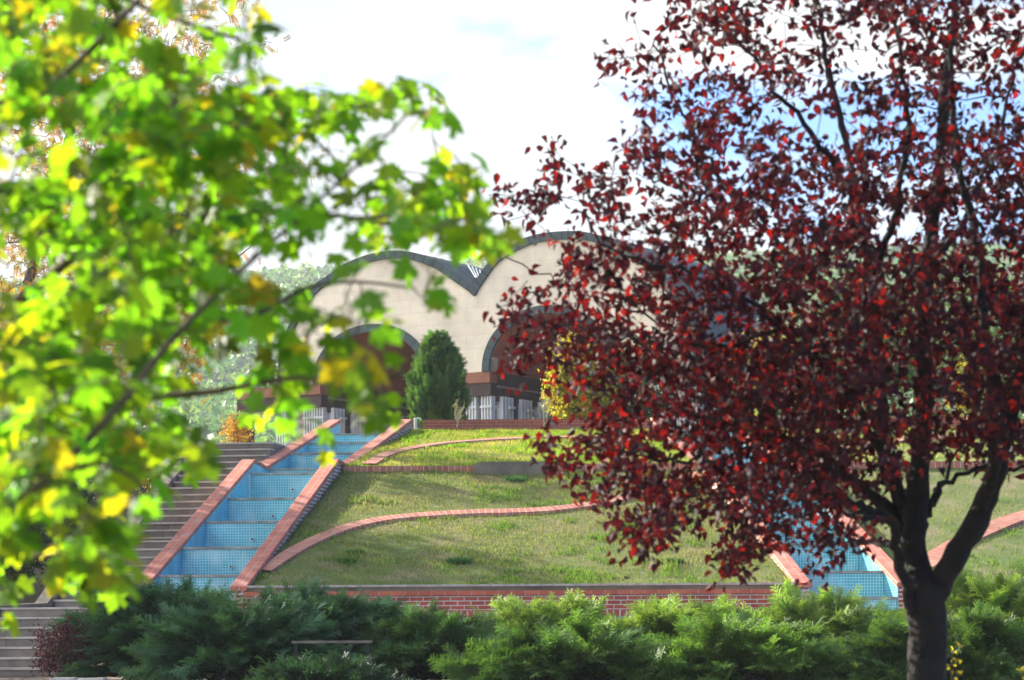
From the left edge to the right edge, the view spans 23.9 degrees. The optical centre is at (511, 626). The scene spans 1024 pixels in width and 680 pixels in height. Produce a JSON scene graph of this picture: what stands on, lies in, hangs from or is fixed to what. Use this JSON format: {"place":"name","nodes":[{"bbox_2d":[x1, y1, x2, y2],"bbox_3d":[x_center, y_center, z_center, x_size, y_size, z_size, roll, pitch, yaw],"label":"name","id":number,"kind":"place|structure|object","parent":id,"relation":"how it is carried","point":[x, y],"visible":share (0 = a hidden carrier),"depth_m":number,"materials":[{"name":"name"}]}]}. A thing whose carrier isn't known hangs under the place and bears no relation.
{"place":"outdoors","nodes":[
{"label":"outdoors","id":0,"kind":"place"},
{"bbox_2d":[0,677,131,679],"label":"pavement","id":1,"kind":"structure","parent":0,"point":[113,678],"depth_m":35.68,"materials":[{"name":"grey concrete"}]},
{"bbox_2d":[0,466,851,679],"bbox_3d":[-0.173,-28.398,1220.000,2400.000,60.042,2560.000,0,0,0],"label":"ground","id":2,"kind":"structure","parent":0,"point":[38,590],"depth_m":47.40,"materials":[{"name":"soil"}]},
{"bbox_2d":[0,505,64,593],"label":"bank shrub","id":3,"kind":"object","parent":2,"relation":"on","point":[44,535],"visible":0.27,"depth_m":44.85,"materials":[{"name":"green plant"}]},
{"bbox_2d":[23,616,101,677],"bbox_3d":[-6.131,0.394,33.528,1.268,1.083,0.995,0,0,0],"label":"purple barberry","id":4,"kind":"object","parent":2,"relation":"on","point":[64,633],"visible":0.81,"depth_m":33.35,"materials":[{"name":"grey plant"}]},
{"bbox_2d":[14,450,139,520],"bbox_3d":[-9.167,-3.086,49.973,3.030,2.117,1.990,0,0,0],"label":"bank shrub","id":5,"kind":"object","parent":2,"relation":"on","point":[92,477],"visible":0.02,"depth_m":49.75,"materials":[{"name":"green plant"}]},
{"bbox_2d":[50,677,107,679],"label":"stone kerb","id":6,"kind":"structure","parent":2,"relation":"on","point":[65,678],"depth_m":32.32,"materials":[{"name":"grey stone"}]},
{"bbox_2d":[52,479,123,535],"bbox_3d":[-8.215,-2.101,46.502,1.532,1.704,1.757,0,0,0],"label":"bank shrub","id":7,"kind":"object","parent":2,"relation":"on","point":[89,498],"visible":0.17,"depth_m":46.26,"materials":[{"name":"green plant"}]},
{"bbox_2d":[0,226,227,454],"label":"yellow locust tree","id":8,"kind":"object","parent":2,"relation":"on","point":[187,357],"visible":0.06,"depth_m":54.14,"materials":[{"name":"grey plant"}]},
{"bbox_2d":[0,442,285,677],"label":"stone stairs","id":9,"kind":"structure","parent":2,"relation":"on","point":[15,658],"depth_m":43.30,"materials":[{"name":"stone"}]},
{"bbox_2d":[140,456,183,490],"bbox_3d":[-7.213,-3.356,49.898,0.901,1.269,4.618,0,0,0],"label":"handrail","id":10,"kind":"object","parent":9,"relation":"on","point":[181,459],"visible":0.17,"depth_m":49.98,"materials":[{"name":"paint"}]},
{"bbox_2d":[42,573,246,679],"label":"spreading juniper","id":11,"kind":"object","parent":2,"relation":"on","point":[116,629],"visible":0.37,"depth_m":33.34,"materials":[{"name":"green plant"}]},
{"bbox_2d":[132,441,180,495],"bbox_3d":[-7.351,-3.415,52.037,1.885,1.485,1.572,0,0,0],"label":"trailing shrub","id":12,"kind":"object","parent":2,"relation":"on","point":[149,480],"visible":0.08,"depth_m":51.86,"materials":[{"name":"green plant"}]},
{"bbox_2d":[0,0,324,388],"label":"yellow locust tree","id":13,"kind":"object","parent":2,"relation":"on","point":[32,271],"visible":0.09,"depth_m":43.24,"materials":[{"name":"grey plant"}]},
{"bbox_2d":[116,582,359,679],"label":"spreading juniper","id":14,"kind":"object","parent":2,"relation":"on","point":[215,639],"visible":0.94,"depth_m":31.50,"materials":[{"name":"green plant"}]},
{"bbox_2d":[217,407,258,442],"bbox_3d":[-6.813,-4.656,59.946,1.140,1.596,1.087,0,0,0],"label":"orange shrub","id":15,"kind":"object","parent":2,"relation":"on","point":[235,427],"visible":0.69,"depth_m":59.93,"materials":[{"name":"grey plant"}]},
{"bbox_2d":[0,0,526,637],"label":"green maple tree","id":16,"kind":"object","parent":2,"relation":"on","point":[154,122],"visible":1,"depth_m":5.36,"materials":[{"name":"green plant"}]},
{"bbox_2d":[204,574,405,679],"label":"spreading juniper","id":17,"kind":"object","parent":2,"relation":"on","point":[349,613],"visible":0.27,"depth_m":32.99,"materials":[{"name":"green plant"}]},
{"bbox_2d":[233,649,414,679],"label":"spreading juniper","id":18,"kind":"object","parent":2,"relation":"on","point":[340,667],"visible":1,"depth_m":28.65,"materials":[{"name":"green plant"}]},
{"bbox_2d":[291,640,372,660],"bbox_3d":[-2.232,0.618,29.825,1.008,0.891,0.450,0,0,0],"label":"wooden bench","id":19,"kind":"object","parent":2,"relation":"on","point":[367,642],"visible":0.75,"depth_m":30.00,"materials":[{"name":"brown wood"}]},
{"bbox_2d":[346,597,503,679],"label":"spreading juniper","id":20,"kind":"object","parent":2,"relation":"on","point":[415,640],"visible":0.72,"depth_m":32.45,"materials":[{"name":"green plant"}]},
{"bbox_2d":[403,329,472,426],"bbox_3d":[-1.804,-5.995,59.054,1.754,2.579,1.871,0,0,0],"label":"conical evergreen","id":21,"kind":"object","parent":2,"relation":"on","point":[436,382],"visible":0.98,"depth_m":58.57,"materials":[{"name":"green plant"}]},
{"bbox_2d":[243,589,798,617],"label":"brick retaining wall","id":22,"kind":"structure","parent":2,"relation":"on","point":[463,601],"depth_m":39.95,"materials":[{"name":"red brick"}]},
{"bbox_2d":[449,587,622,674],"bbox_3d":[0.316,0.116,33.471,3.323,1.372,2.858,0,0,0],"label":"spreading juniper","id":23,"kind":"object","parent":2,"relation":"on","point":[525,614],"visible":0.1,"depth_m":33.06,"materials":[{"name":"green plant"}]},
{"bbox_2d":[426,605,690,679],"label":"spreading juniper","id":24,"kind":"object","parent":2,"relation":"on","point":[590,649],"visible":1,"depth_m":30.00,"materials":[{"name":"green plant"}]},
{"bbox_2d":[538,330,621,418],"bbox_3d":[1.667,-5.816,59.543,2.087,3.212,1.595,0,0,0],"label":"golden shrub","id":25,"kind":"object","parent":2,"relation":"on","point":[566,411],"visible":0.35,"depth_m":59.23,"materials":[{"name":"yellow plant"}]},
{"bbox_2d":[601,327,676,427],"bbox_3d":[2.977,-5.838,60.183,2.648,3.240,2.068,0,0,0],"label":"green shrub","id":26,"kind":"object","parent":2,"relation":"on","point":[626,363],"visible":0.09,"depth_m":59.98,"materials":[{"name":"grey plant"}]},
{"bbox_2d":[594,592,768,649],"bbox_3d":[2.244,0.214,32.978,3.694,1.412,2.611,0,0,-12],"label":"spreading juniper","id":27,"kind":"object","parent":2,"relation":"on","point":[656,616],"visible":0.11,"depth_m":32.51,"materials":[{"name":"green plant"}]},
{"bbox_2d":[620,602,878,679],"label":"spreading juniper","id":28,"kind":"object","parent":2,"relation":"on","point":[712,646],"visible":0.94,"depth_m":30.05,"materials":[{"name":"green plant"}]},
{"bbox_2d":[481,0,1023,679],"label":"red plum tree","id":29,"kind":"object","parent":2,"relation":"on","point":[777,370],"visible":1,"depth_m":11.34,"materials":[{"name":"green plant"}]},
{"bbox_2d":[732,317,799,415],"bbox_3d":[6.381,-6.011,60.523,2.134,3.544,1.655,0,0,0],"label":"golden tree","id":30,"kind":"object","parent":2,"relation":"on","point":[783,336],"visible":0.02,"depth_m":60.41,"materials":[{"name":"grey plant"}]},
{"bbox_2d":[791,337,842,412],"bbox_3d":[7.561,-5.925,61.504,2.471,3.358,1.550,0,0,0],"label":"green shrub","id":31,"kind":"object","parent":2,"relation":"on","point":[814,375],"visible":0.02,"depth_m":61.28,"materials":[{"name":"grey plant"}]},
{"bbox_2d":[734,576,904,677],"bbox_3d":[4.285,0.101,33.524,3.414,1.620,2.882,0,0,0],"label":"spreading juniper","id":32,"kind":"object","parent":2,"relation":"on","point":[847,615],"visible":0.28,"depth_m":33.00,"materials":[{"name":"green plant"}]},
{"bbox_2d":[785,269,913,416],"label":"pale green tree","id":33,"kind":"object","parent":2,"relation":"on","point":[896,369],"visible":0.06,"depth_m":73.69,"materials":[{"name":"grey plant"}]},
{"bbox_2d":[822,598,1023,679],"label":"spreading juniper","id":34,"kind":"object","parent":2,"relation":"on","point":[992,648],"visible":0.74,"depth_m":30.08,"materials":[{"name":"green plant"}]},
{"bbox_2d":[884,275,997,416],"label":"pale green tree","id":35,"kind":"object","parent":2,"relation":"on","point":[944,363],"depth_m":77.59,"materials":[{"name":"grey plant"}]},
{"bbox_2d":[886,558,1023,622],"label":"spreading juniper","id":36,"kind":"object","parent":2,"relation":"on","point":[1006,593],"visible":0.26,"depth_m":32.52,"materials":[{"name":"green plant"}]},
{"bbox_2d":[947,642,962,679],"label":"yellow seedling","id":37,"kind":"object","parent":2,"relation":"on","point":[951,670],"visible":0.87,"depth_m":12.60,"materials":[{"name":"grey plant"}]},
{"bbox_2d":[946,356,983,415],"bbox_3d":[11.389,-5.602,60.476,1.376,2.665,1.125,0,0,0],"label":"golden shrub","id":38,"kind":"object","parent":2,"relation":"on","point":[961,369],"visible":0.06,"depth_m":60.47,"materials":[{"name":"yellow plant"}]},
{"bbox_2d":[936,259,1023,418],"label":"pale green tree","id":39,"kind":"object","parent":2,"relation":"on","point":[994,333],"visible":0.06,"depth_m":75.64,"materials":[{"name":"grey plant"}]},
{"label":"terrace","id":40,"kind":"structure","parent":2,"relation":"on","visible":0},
{"bbox_2d":[233,231,772,445],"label":"assembly hall","id":41,"kind":"structure","parent":40,"relation":"on","point":[476,292],"depth_m":80.44,"materials":[{"name":"light limestone"},{"name":"brick"},{"name":"dark slate"}]},
{"bbox_2d":[262,471,701,573],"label":"brick path","id":42,"kind":"structure","parent":0,"point":[279,560],"depth_m":44.80,"materials":[{"name":"red brick"}]},
{"bbox_2d":[363,435,653,464],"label":"brick path","id":43,"kind":"structure","parent":0,"point":[376,459],"depth_m":52.35,"materials":[{"name":"red brick"}]},
{"bbox_2d":[0,0,1023,281],"label":"sky","id":44,"kind":"structure","parent":0,"point":[514,73],"materials":[{"name":"white"}]},
{"bbox_2d":[247,583,991,591],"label":"soil bank","id":45,"kind":"structure","parent":0,"point":[636,587],"depth_m":40.27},
{"bbox_2d":[247,582,793,587],"bbox_3d":[0.151,-0.694,40.310,9.130,0.037,0.100,0,0,0],"label":"lawn edging","id":46,"kind":"object","parent":45,"relation":"on","point":[588,584],"visible":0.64,"depth_m":40.26,"materials":[{"name":"stone"}]},
{"bbox_2d":[251,426,1023,585],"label":"lawn","id":47,"kind":"structure","parent":0,"point":[947,499],"depth_m":43.63,"materials":[{"name":"plant"}]},
{"bbox_2d":[133,419,411,668],"bbox_3d":[-4.371,-1.893,48.238,1.997,5.840,16.332,0,0,8],"label":"water channel","id":48,"kind":"object","parent":47,"relation":"on","point":[239,526],"visible":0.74,"depth_m":45.36,"materials":[{"name":"tile"}]},
{"bbox_2d":[336,557,357,563],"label":"grass tussock","id":49,"kind":"object","parent":47,"relation":"on","point":[346,559],"depth_m":41.98,"materials":[{"name":"green plant"}]},
{"bbox_2d":[346,549,363,553],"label":"grass tussock","id":50,"kind":"object","parent":47,"relation":"on","point":[354,550],"depth_m":42.53,"materials":[{"name":"green plant"}]},
{"bbox_2d":[343,465,472,471],"bbox_3d":[-2.078,-3.055,48.510,2.601,0.335,0.180,0,0,0],"label":"terrace edging","id":51,"kind":"object","parent":47,"relation":"on","point":[466,468],"visible":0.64,"depth_m":48.42,"materials":[{"name":"brick"}]},
{"bbox_2d":[414,418,420,428],"bbox_3d":[-2.193,-4.739,56.300,0.182,0.265,0.068,0,0,0],"label":"water tap","id":52,"kind":"object","parent":47,"relation":"on","point":[415,423],"visible":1,"depth_m":56.27,"materials":[{"name":"white paint"}]},
{"bbox_2d":[452,399,464,426],"bbox_3d":[-1.233,-4.956,56.012,0.367,0.668,0.271,0,0,-41],"label":"bare sapling","id":53,"kind":"object","parent":47,"relation":"on","point":[457,419],"visible":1,"depth_m":55.96,"materials":[{"name":"beige plant"}]},
{"bbox_2d":[445,555,473,564],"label":"grass tussock","id":54,"kind":"object","parent":47,"relation":"on","point":[458,559],"depth_m":41.87,"materials":[{"name":"green plant"}]},
{"bbox_2d":[473,461,553,474],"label":"concrete slab","id":55,"kind":"structure","parent":47,"relation":"on","point":[507,468],"depth_m":48.20,"materials":[{"name":"grey concrete"}]},
{"bbox_2d":[504,474,527,481],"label":"grass tussock","id":56,"kind":"object","parent":47,"relation":"on","point":[512,478],"depth_m":47.62,"materials":[{"name":"green plant"}]},
{"bbox_2d":[423,418,648,429],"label":"brick wall","id":57,"kind":"structure","parent":47,"relation":"on","point":[482,424],"depth_m":56.50,"materials":[{"name":"red brick"}]},
{"bbox_2d":[538,392,554,426],"bbox_3d":[0.800,-5.043,56.039,0.392,0.806,0.258,0,0,0],"label":"bare sapling","id":58,"kind":"object","parent":47,"relation":"on","point":[545,407],"visible":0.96,"depth_m":56.03,"materials":[{"name":"beige plant"}]},
{"bbox_2d":[558,463,697,470],"bbox_3d":[2.293,-3.094,48.510,2.855,0.360,0.180,0,0,0],"label":"terrace edging","id":59,"kind":"object","parent":47,"relation":"on","point":[599,465],"depth_m":48.42,"materials":[{"name":"brick"}]},
{"bbox_2d":[665,557,683,562],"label":"grass tussock","id":60,"kind":"object","parent":47,"relation":"on","point":[668,559],"depth_m":41.91,"materials":[{"name":"green plant"}]},
{"bbox_2d":[650,418,903,613],"bbox_3d":[4.798,-1.949,48.219,2.136,5.840,16.198,0,0,-6],"label":"water channel","id":61,"kind":"object","parent":47,"relation":"on","point":[877,578],"visible":0.29,"depth_m":41.16,"materials":[{"name":"tile"}]},
{"bbox_2d":[765,416,984,427],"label":"brick wall","id":62,"kind":"structure","parent":47,"relation":"on","point":[954,421],"depth_m":56.50,"materials":[{"name":"red brick"}]},
{"bbox_2d":[817,461,1023,469],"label":"terrace edging","id":63,"kind":"object","parent":47,"relation":"on","point":[939,464],"depth_m":48.42,"materials":[{"name":"brick"}]},
{"bbox_2d":[815,435,976,458],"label":"brick path","id":64,"kind":"structure","parent":0,"point":[900,439],"depth_m":52.84,"materials":[{"name":"red brick"}]},
{"bbox_2d":[927,510,1023,567],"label":"brick path","id":65,"kind":"structure","parent":0,"point":[1008,521],"depth_m":43.83,"materials":[{"name":"red brick"}]},
{"bbox_3d":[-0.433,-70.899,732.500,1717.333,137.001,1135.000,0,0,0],"label":"hills","id":66,"kind":"structure","parent":0,"visible":0},
{"bbox_2d":[0,239,1023,444],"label":"hillside forest","id":67,"kind":"object","parent":66,"relation":"on","point":[210,412],"visible":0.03,"depth_m":576.60,"materials":[{"name":"green plant"}]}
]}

